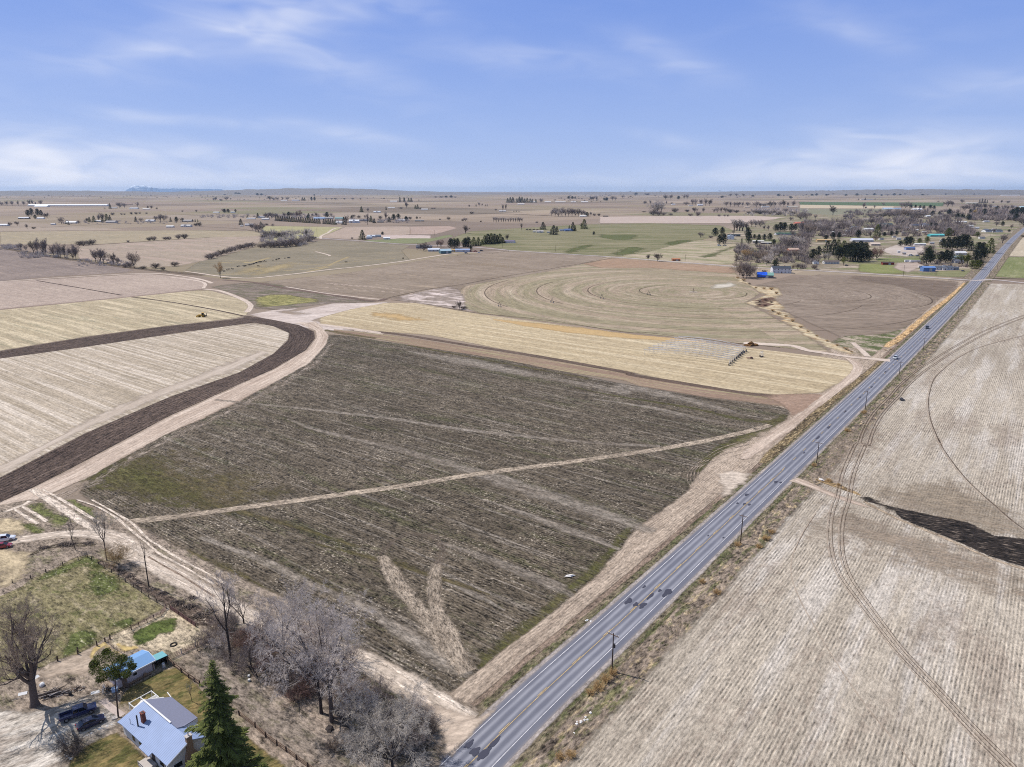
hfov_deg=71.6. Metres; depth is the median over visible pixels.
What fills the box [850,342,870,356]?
dirt track
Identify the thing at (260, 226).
bare tree
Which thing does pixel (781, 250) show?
bare tree
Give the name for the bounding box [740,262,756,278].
bare tree
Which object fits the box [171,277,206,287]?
dirt track
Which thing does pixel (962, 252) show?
village house
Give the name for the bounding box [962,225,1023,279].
verge
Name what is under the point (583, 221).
conifer tree
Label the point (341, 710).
bare shrub
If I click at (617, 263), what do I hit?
bare field end
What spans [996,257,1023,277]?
farm field
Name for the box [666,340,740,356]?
irrigation span
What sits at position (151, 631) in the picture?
corral grass
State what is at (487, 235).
conifer tree
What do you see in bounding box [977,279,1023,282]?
side road
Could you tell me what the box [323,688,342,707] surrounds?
bare shrub
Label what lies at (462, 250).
farm shed
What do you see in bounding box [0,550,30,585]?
straw yard
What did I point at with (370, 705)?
bare shrub
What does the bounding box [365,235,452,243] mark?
farm field
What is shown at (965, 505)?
bare field end
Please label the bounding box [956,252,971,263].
bare tree
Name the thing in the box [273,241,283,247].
bare shrub
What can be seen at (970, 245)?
conifer tree
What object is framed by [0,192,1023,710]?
ground
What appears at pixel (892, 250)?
gravel yard
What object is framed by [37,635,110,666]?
post fence
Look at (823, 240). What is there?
village shed
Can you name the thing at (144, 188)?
mountains
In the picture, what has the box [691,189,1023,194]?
hills
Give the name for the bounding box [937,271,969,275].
lawn
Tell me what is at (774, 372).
stubble field
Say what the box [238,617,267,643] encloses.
bare shrub
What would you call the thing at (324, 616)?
bare tree
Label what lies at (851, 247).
evergreen tree
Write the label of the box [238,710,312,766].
plank fence
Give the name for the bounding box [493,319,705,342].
lodged straw
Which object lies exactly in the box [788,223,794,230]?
evergreen tree
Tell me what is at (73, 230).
hedge bottom
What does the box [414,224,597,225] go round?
hedge bottom
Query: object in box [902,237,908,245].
evergreen tree
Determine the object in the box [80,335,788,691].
dark field
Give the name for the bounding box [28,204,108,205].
long barn
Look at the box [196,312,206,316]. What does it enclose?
yellow tractor
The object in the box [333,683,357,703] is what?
bare shrub
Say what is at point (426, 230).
farm field
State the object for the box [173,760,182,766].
window
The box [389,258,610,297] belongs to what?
hedge bottom
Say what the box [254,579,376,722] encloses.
bare tree
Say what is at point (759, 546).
dry brush
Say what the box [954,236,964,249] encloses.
evergreen tree
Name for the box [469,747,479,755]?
bitumen repair
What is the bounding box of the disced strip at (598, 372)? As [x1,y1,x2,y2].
[334,329,784,406]
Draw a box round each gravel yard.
[0,696,116,766]
[883,244,924,256]
[894,262,921,271]
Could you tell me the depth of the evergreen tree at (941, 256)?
952.17 m
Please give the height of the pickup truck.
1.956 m
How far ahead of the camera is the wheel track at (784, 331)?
493.39 m
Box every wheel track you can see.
[587,281,654,305]
[647,318,916,331]
[663,306,860,318]
[687,439,749,490]
[790,513,914,765]
[827,319,1010,766]
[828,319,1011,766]
[830,319,1012,766]
[838,320,1014,766]
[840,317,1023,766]
[841,320,1016,766]
[893,290,932,309]
[926,335,1023,530]
[928,336,1023,528]
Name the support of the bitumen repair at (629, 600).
on the highway
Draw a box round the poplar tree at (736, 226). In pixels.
[733,219,740,230]
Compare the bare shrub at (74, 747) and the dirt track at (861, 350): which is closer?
the bare shrub at (74, 747)
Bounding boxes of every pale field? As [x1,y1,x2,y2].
[0,323,288,476]
[568,284,1023,766]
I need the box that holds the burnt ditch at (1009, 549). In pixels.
[860,497,1023,566]
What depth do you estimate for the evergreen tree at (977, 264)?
879.46 m
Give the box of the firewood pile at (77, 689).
[71,685,86,692]
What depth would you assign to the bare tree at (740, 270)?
792.25 m
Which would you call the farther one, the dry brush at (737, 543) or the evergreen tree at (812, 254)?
the evergreen tree at (812, 254)
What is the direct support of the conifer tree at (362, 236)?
on the ground at (456, 210)
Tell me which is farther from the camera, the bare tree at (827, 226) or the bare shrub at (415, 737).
the bare tree at (827, 226)
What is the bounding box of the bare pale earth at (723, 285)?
[713,283,733,287]
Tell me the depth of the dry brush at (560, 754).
122.65 m
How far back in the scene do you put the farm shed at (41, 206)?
4114.43 m
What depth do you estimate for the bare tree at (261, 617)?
144.32 m
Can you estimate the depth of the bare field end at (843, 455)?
269.81 m
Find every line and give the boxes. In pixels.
[439,231,1019,766]
[466,469,783,766]
[492,247,1007,766]
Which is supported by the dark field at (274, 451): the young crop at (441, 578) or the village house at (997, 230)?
the young crop at (441, 578)
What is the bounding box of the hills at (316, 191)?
[0,188,760,195]
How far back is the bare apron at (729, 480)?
239.97 m
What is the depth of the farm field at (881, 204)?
5174.05 m
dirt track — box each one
[0,273,212,282]
[2,529,90,543]
[3,501,31,511]
[13,508,38,523]
[17,534,445,709]
[20,506,48,521]
[29,488,105,533]
[41,489,99,521]
[77,499,214,583]
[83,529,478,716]
[91,499,222,582]
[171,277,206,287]
[185,251,499,277]
[205,289,253,311]
[289,287,373,298]
[740,400,823,459]
[743,342,889,361]
[790,478,868,507]
[808,358,862,407]
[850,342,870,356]
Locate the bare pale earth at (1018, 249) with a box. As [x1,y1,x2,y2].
[1009,238,1023,255]
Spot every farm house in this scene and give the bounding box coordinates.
[117,690,205,766]
[349,220,359,222]
[428,248,439,251]
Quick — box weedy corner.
[835,328,904,354]
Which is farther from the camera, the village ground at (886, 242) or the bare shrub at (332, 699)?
the village ground at (886, 242)
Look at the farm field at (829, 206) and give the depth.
4233.24 m
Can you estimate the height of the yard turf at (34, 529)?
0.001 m
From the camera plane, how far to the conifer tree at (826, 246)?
1104.35 m
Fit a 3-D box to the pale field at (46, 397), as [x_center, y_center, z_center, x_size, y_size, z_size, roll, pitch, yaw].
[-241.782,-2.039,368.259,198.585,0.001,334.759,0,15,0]
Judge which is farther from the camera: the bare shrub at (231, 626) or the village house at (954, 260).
the village house at (954, 260)
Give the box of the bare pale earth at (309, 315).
[250,302,386,330]
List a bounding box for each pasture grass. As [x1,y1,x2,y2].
[39,557,103,579]
[63,630,96,655]
[89,570,118,595]
[113,618,133,627]
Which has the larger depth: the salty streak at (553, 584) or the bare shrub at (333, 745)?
the salty streak at (553, 584)
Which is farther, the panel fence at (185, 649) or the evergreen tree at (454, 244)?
the evergreen tree at (454, 244)
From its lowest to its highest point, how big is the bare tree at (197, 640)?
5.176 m
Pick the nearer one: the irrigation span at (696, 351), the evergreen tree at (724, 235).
the irrigation span at (696, 351)
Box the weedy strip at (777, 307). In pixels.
[734,277,853,353]
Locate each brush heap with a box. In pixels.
[37,545,50,549]
[55,541,77,547]
[122,573,135,577]
[155,590,170,596]
[168,599,185,606]
[178,603,199,610]
[185,594,197,600]
[193,611,208,617]
[204,608,219,613]
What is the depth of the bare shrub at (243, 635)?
153.53 m
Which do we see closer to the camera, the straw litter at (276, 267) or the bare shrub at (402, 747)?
the bare shrub at (402, 747)
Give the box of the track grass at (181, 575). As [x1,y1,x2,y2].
[148,556,213,596]
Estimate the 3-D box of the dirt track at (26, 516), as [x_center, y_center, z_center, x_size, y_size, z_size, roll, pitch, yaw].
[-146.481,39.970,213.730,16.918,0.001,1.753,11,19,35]
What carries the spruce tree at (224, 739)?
on the lawn at (173, 682)
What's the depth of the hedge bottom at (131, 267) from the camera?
900.86 m
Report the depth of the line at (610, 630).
154.78 m
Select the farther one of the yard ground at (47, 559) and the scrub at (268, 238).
the scrub at (268, 238)
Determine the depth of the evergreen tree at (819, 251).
1036.58 m
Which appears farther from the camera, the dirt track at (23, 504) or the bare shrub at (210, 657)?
the dirt track at (23, 504)
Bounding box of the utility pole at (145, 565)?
[140,541,148,586]
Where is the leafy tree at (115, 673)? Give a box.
[87,647,136,687]
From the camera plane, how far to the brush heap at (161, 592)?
172.61 m
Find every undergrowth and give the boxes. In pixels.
[30,542,95,554]
[97,560,219,630]
[202,608,432,741]
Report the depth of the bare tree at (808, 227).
1533.77 m
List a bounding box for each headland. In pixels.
[0,321,328,504]
[0,351,267,472]
[297,322,382,333]
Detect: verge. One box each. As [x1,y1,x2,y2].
[442,281,968,748]
[449,281,964,704]
[470,281,966,706]
[510,282,983,766]
[515,283,991,766]
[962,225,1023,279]
[984,233,1023,281]
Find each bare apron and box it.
[426,704,493,755]
[716,471,750,496]
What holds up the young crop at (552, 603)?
on the dark field at (274, 451)
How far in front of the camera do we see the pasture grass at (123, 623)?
160.99 m
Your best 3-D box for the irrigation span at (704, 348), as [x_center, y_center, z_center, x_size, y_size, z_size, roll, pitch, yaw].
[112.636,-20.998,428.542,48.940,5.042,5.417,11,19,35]
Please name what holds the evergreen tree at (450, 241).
on the ground at (456, 210)
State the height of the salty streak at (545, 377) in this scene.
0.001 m
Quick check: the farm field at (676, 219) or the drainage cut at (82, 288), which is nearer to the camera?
the drainage cut at (82, 288)
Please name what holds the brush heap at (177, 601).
on the undergrowth at (166, 599)
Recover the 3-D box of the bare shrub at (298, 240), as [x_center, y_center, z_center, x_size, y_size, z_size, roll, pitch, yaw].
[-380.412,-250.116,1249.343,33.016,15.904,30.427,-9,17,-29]
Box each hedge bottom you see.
[0,247,204,275]
[1,230,278,231]
[86,237,209,244]
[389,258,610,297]
[397,300,774,346]
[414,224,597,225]
[476,213,550,215]
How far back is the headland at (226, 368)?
328.51 m
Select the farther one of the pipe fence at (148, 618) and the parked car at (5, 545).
the parked car at (5, 545)
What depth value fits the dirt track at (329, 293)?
674.52 m
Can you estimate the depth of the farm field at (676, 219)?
2367.84 m
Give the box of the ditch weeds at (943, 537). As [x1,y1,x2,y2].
[864,501,1023,569]
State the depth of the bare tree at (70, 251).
1007.90 m
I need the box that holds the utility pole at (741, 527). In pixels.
[740,514,745,542]
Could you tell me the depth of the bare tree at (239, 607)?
158.35 m
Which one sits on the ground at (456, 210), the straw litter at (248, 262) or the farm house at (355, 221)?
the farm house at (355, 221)
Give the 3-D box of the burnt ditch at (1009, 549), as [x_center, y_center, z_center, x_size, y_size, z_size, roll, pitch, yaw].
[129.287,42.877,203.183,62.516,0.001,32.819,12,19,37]
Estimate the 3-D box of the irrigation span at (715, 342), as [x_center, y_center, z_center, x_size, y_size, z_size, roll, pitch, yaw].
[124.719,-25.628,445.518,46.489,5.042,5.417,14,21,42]
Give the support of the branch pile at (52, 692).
on the yard ground at (47, 559)
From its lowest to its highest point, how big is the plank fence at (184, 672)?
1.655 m
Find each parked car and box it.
[0,534,15,541]
[0,542,12,547]
[75,713,105,731]
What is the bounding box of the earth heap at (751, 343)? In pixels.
[744,341,757,345]
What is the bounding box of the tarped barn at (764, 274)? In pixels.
[756,272,773,277]
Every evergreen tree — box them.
[447,238,453,247]
[451,238,457,247]
[461,238,466,246]
[711,228,718,235]
[716,234,723,243]
[721,233,727,243]
[745,232,751,243]
[780,222,787,230]
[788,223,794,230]
[807,249,816,259]
[815,246,822,255]
[833,245,843,259]
[840,245,850,259]
[844,244,857,261]
[851,242,862,259]
[858,247,866,260]
[862,242,869,249]
[864,248,870,261]
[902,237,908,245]
[905,236,914,245]
[921,247,933,263]
[926,250,936,262]
[935,251,946,262]
[939,238,944,247]
[943,236,952,249]
[943,250,951,261]
[945,227,953,236]
[946,250,955,261]
[948,236,959,249]
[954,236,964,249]
[960,234,968,248]
[962,235,973,248]
[968,260,975,268]
[971,249,981,261]
[973,242,983,249]
[973,260,981,268]
[977,248,987,260]
[1008,209,1016,215]
[1014,207,1022,214]
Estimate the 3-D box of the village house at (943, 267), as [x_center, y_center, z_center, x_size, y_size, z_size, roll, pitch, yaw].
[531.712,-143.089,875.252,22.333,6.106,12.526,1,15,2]
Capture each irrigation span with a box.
[644,349,730,365]
[648,347,732,362]
[652,345,735,360]
[658,344,737,358]
[663,342,739,357]
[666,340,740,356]
[670,339,742,354]
[674,337,744,353]
[681,336,746,352]
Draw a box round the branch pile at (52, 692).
[38,684,73,700]
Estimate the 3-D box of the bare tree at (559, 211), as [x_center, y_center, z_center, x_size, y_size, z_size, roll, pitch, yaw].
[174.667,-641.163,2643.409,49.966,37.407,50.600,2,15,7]
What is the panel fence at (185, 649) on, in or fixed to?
on the corral ground at (181, 632)
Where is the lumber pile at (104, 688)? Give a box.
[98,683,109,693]
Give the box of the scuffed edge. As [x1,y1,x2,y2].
[52,345,330,498]
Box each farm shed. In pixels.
[34,205,49,206]
[439,249,451,253]
[455,249,469,251]
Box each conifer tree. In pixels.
[358,230,366,239]
[484,234,491,244]
[489,233,495,243]
[548,225,557,234]
[580,219,587,228]
[821,241,830,252]
[824,239,837,255]
[850,247,865,262]
[871,224,880,237]
[966,241,974,250]
[986,238,997,253]
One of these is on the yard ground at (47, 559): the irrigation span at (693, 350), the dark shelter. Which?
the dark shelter
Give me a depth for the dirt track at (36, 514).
214.84 m
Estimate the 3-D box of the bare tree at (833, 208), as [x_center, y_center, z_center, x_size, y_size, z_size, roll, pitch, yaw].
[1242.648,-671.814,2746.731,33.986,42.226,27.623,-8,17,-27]
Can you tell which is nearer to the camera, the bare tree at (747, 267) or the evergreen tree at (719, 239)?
the bare tree at (747, 267)
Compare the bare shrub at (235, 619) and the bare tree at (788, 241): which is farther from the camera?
the bare tree at (788, 241)
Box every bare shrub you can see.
[50,730,86,760]
[100,539,134,567]
[151,263,160,267]
[192,626,222,646]
[201,626,231,653]
[205,649,222,659]
[207,607,237,637]
[213,643,234,660]
[218,619,239,633]
[221,625,261,651]
[223,644,251,674]
[229,613,240,625]
[233,626,258,643]
[234,634,277,668]
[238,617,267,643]
[251,639,286,679]
[263,663,295,690]
[264,241,275,247]
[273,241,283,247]
[274,652,315,691]
[278,239,290,246]
[279,683,308,707]
[283,238,297,245]
[284,672,314,695]
[288,237,304,245]
[290,624,331,649]
[297,681,314,699]
[301,642,333,673]
[306,681,326,697]
[309,666,330,694]
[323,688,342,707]
[324,736,343,752]
[325,669,360,702]
[327,635,371,673]
[329,719,378,758]
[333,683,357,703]
[333,699,356,721]
[333,701,351,719]
[344,679,364,702]
[357,666,395,705]
[362,697,380,710]
[380,698,407,725]
[389,737,420,756]
[390,740,414,760]
[392,718,430,757]
[398,724,427,751]
[407,691,428,717]
[415,716,441,737]
[419,704,438,724]
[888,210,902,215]
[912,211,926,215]
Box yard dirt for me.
[41,645,98,677]
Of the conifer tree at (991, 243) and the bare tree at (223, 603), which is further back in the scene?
the conifer tree at (991, 243)
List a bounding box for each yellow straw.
[91,642,107,657]
[117,643,137,650]
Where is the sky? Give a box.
[0,0,1023,191]
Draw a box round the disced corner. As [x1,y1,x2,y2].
[766,394,821,415]
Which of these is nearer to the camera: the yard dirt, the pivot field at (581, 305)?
the yard dirt
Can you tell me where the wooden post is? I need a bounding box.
[114,679,118,716]
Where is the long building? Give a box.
[774,232,795,234]
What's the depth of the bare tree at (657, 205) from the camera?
3011.40 m
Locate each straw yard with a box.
[0,518,25,532]
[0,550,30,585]
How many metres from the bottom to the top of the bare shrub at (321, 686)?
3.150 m
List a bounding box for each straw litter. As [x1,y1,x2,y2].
[220,258,268,262]
[256,264,288,274]
[285,257,347,270]
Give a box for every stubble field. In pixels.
[0,290,247,349]
[320,303,852,394]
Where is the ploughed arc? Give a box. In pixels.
[0,316,314,501]
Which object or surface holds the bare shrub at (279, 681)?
on the grove ground at (298, 726)
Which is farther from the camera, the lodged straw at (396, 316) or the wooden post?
the lodged straw at (396, 316)
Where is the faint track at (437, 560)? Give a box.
[381,533,445,565]
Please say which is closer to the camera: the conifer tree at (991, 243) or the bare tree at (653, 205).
the conifer tree at (991, 243)
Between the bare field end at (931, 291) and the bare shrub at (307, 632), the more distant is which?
the bare field end at (931, 291)
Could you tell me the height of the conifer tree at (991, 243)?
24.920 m
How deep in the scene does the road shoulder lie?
177.71 m
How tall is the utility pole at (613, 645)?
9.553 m
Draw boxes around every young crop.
[91,458,198,506]
[93,448,274,512]
[186,549,280,596]
[192,500,355,546]
[242,556,337,591]
[310,542,488,594]
[325,330,375,337]
[407,345,588,378]
[478,521,636,666]
[575,387,782,422]
[696,415,785,471]
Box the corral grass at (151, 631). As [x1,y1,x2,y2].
[133,618,176,644]
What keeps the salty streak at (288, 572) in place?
on the dark field at (274, 451)
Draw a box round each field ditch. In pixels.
[0,289,200,309]
[226,280,386,300]
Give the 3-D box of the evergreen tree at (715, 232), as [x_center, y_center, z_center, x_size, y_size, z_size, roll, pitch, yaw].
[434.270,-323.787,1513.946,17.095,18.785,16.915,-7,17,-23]
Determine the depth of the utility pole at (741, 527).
196.14 m
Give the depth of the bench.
142.18 m
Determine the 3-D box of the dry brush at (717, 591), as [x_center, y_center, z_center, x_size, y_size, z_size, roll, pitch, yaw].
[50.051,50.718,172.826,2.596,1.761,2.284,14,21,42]
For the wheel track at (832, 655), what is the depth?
148.35 m
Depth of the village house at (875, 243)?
1256.85 m
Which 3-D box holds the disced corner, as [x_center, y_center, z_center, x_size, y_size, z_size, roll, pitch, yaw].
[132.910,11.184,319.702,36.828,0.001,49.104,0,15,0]
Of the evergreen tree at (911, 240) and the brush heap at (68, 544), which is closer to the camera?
the brush heap at (68, 544)
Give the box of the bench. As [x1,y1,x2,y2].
[122,671,151,687]
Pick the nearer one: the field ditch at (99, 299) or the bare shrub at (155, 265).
the field ditch at (99, 299)
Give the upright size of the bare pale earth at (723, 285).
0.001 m
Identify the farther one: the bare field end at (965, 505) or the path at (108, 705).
the bare field end at (965, 505)
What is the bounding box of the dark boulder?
[325,725,334,732]
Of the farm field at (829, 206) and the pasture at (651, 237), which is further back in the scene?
the farm field at (829, 206)
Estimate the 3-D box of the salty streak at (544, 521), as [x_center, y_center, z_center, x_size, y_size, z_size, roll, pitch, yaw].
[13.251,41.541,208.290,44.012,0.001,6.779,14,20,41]
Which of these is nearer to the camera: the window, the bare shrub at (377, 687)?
the window
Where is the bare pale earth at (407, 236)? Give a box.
[381,235,430,238]
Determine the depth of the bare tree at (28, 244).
1096.17 m
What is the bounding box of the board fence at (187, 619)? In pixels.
[169,605,195,626]
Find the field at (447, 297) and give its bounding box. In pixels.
[398,287,469,310]
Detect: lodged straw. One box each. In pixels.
[373,313,420,319]
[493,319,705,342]
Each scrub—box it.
[0,190,1023,269]
[0,206,808,266]
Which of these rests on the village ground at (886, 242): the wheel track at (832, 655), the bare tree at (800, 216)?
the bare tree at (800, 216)
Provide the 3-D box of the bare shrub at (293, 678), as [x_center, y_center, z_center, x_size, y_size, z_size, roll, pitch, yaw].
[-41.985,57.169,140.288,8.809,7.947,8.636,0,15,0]
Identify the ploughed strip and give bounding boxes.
[0,317,253,358]
[352,330,769,396]
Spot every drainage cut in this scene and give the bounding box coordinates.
[37,280,119,294]
[133,297,244,316]
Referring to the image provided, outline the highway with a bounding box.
[438,228,1023,766]
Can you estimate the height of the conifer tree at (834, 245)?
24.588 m
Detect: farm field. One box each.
[0,230,262,243]
[0,249,132,280]
[0,274,207,308]
[78,236,260,266]
[262,226,339,240]
[264,251,605,297]
[322,227,409,238]
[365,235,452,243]
[410,226,455,233]
[599,216,783,222]
[617,240,737,263]
[799,209,891,214]
[800,202,943,205]
[800,205,893,208]
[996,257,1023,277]
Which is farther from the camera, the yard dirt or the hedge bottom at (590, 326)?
the hedge bottom at (590, 326)
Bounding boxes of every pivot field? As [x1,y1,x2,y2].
[460,261,828,351]
[758,274,957,336]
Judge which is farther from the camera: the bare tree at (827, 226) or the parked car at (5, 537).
the bare tree at (827, 226)
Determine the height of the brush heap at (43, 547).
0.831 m
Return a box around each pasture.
[0,555,163,682]
[187,240,409,277]
[452,223,732,255]
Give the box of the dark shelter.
[152,651,167,670]
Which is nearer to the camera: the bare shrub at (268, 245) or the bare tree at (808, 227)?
the bare shrub at (268, 245)
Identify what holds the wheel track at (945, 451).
on the pale field at (747, 672)
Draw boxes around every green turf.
[566,245,589,252]
[599,234,636,239]
[613,247,642,254]
[666,240,689,243]
[699,247,732,257]
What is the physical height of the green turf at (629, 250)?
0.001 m
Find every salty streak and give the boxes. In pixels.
[200,538,395,622]
[288,419,655,532]
[378,619,469,676]
[408,351,735,412]
[439,542,573,595]
[445,582,504,609]
[500,504,619,549]
[595,399,739,425]
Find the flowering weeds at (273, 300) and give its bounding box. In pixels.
[256,295,316,306]
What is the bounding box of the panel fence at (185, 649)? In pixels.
[168,637,206,659]
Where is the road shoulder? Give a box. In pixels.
[440,227,1023,766]
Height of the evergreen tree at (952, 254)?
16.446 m
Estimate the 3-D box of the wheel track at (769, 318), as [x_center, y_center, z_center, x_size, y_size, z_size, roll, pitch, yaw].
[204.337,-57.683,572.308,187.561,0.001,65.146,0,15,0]
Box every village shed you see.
[816,239,831,241]
[881,262,893,264]
[904,247,914,249]
[920,266,935,271]
[927,234,944,236]
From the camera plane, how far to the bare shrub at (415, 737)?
124.43 m
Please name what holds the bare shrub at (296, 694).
on the grove ground at (298, 726)
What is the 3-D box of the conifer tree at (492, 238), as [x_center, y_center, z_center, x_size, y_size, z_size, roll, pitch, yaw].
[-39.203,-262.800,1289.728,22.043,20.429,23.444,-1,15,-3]
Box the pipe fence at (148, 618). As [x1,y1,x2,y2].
[130,604,166,628]
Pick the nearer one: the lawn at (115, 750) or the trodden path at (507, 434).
the lawn at (115, 750)
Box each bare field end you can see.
[585,258,736,272]
[809,513,1023,595]
[821,431,879,482]
[853,277,955,295]
[878,484,1022,536]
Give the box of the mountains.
[126,185,221,191]
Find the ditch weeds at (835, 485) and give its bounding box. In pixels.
[815,479,859,494]
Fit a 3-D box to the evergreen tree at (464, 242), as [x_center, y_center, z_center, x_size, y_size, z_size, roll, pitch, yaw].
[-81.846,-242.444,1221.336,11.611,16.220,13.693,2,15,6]
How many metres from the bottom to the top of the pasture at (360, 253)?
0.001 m
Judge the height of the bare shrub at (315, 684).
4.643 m
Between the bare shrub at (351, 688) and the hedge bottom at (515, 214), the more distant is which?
the hedge bottom at (515, 214)
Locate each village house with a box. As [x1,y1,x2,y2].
[770,265,791,272]
[822,260,839,263]
[850,238,873,241]
[868,242,880,245]
[935,265,953,269]
[952,259,963,262]
[955,251,966,254]
[981,229,1002,231]
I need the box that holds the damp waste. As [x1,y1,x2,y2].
[213,283,371,309]
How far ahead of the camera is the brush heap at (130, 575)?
180.37 m
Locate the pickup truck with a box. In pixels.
[58,702,96,722]
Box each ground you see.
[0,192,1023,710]
[0,499,478,766]
[110,610,206,653]
[191,616,445,766]
[722,212,1022,276]
[753,297,774,307]
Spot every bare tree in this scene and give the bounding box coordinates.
[0,589,65,708]
[27,241,37,252]
[32,237,39,253]
[35,239,44,254]
[41,237,46,252]
[48,244,55,255]
[52,242,60,257]
[61,244,82,257]
[61,515,75,549]
[71,244,76,256]
[81,508,116,560]
[92,248,103,259]
[97,249,107,262]
[107,252,117,263]
[126,251,139,267]
[184,631,203,650]
[195,571,242,660]
[213,261,223,277]
[221,590,260,623]
[240,641,260,676]
[245,578,316,655]
[251,594,352,713]
[253,224,261,231]
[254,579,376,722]
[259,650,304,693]
[329,677,433,766]
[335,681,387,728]
[416,242,430,249]
[552,207,562,215]
[645,202,661,211]
[652,201,664,210]
[654,253,661,260]
[728,259,757,277]
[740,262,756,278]
[742,249,750,256]
[744,264,760,275]
[748,249,765,259]
[757,250,769,261]
[762,254,772,264]
[772,246,784,255]
[779,236,796,245]
[785,235,799,246]
[795,235,805,244]
[796,213,806,218]
[800,232,809,237]
[803,224,816,232]
[818,223,830,230]
[829,205,836,211]
[841,221,850,228]
[872,247,885,259]
[900,202,914,207]
[951,228,960,235]
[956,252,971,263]
[964,252,971,263]
[999,234,1007,242]
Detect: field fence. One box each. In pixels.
[11,554,91,582]
[91,556,164,606]
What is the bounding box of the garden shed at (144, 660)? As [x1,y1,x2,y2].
[103,650,155,688]
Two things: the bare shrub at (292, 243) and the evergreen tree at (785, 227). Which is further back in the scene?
the evergreen tree at (785, 227)
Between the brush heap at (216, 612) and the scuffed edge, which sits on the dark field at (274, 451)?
the scuffed edge
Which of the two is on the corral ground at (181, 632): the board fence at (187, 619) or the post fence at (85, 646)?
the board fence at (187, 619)
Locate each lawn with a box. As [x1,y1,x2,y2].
[69,733,143,766]
[120,668,283,766]
[859,264,903,273]
[878,258,920,261]
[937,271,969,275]
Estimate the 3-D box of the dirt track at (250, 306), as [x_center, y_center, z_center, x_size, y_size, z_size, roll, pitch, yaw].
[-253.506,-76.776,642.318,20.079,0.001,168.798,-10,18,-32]
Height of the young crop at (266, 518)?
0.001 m
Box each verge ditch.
[760,361,881,462]
[883,283,964,346]
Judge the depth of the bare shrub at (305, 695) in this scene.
136.92 m
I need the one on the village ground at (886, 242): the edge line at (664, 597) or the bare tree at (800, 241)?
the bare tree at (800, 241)
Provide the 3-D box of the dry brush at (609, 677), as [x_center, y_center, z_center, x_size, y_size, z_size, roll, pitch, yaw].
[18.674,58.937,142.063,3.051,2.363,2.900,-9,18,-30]
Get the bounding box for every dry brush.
[556,748,566,761]
[565,748,576,760]
[586,687,595,695]
[592,679,606,691]
[600,672,612,682]
[608,666,618,676]
[712,588,720,594]
[733,541,741,546]
[755,543,763,548]
[761,535,770,539]
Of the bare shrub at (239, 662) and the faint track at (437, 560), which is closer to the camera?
the bare shrub at (239, 662)
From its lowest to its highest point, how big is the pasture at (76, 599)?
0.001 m
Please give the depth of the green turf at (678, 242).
1330.11 m
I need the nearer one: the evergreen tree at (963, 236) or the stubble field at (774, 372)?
the stubble field at (774, 372)
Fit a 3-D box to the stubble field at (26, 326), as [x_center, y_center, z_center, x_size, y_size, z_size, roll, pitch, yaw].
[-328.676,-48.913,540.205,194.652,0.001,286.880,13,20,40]
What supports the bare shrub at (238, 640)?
on the grove ground at (298, 726)
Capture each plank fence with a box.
[167,654,199,684]
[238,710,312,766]
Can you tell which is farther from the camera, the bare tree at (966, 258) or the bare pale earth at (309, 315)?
the bare tree at (966, 258)
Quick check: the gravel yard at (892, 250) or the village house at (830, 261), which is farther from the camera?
the gravel yard at (892, 250)
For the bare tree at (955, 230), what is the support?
on the village ground at (886, 242)
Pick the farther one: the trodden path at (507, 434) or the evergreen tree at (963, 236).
the evergreen tree at (963, 236)
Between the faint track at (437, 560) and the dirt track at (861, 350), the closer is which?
the faint track at (437, 560)
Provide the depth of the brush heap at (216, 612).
165.35 m
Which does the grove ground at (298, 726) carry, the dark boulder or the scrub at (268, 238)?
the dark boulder
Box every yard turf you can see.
[23,524,43,533]
[30,503,68,524]
[66,499,92,516]
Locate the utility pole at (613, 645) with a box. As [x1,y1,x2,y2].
[608,631,618,670]
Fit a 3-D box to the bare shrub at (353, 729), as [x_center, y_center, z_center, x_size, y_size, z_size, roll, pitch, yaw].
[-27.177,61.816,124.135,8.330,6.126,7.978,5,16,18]
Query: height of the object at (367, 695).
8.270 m
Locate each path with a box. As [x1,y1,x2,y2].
[99,698,124,716]
[129,424,772,522]
[217,399,659,446]
[377,555,475,674]
[427,563,466,664]
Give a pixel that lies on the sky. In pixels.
(96, 95)
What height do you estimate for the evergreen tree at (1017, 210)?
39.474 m
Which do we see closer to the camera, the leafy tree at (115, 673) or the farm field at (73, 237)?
the leafy tree at (115, 673)
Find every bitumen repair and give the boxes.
[463,739,473,747]
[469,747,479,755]
[478,746,491,758]
[487,736,499,747]
[624,597,631,603]
[662,589,671,596]
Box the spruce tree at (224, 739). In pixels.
[184,660,268,766]
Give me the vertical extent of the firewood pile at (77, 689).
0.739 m
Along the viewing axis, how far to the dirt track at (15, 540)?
201.21 m
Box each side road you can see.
[301,235,976,280]
[319,226,371,238]
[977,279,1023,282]
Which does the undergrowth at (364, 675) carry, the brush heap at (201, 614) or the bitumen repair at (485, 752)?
the brush heap at (201, 614)

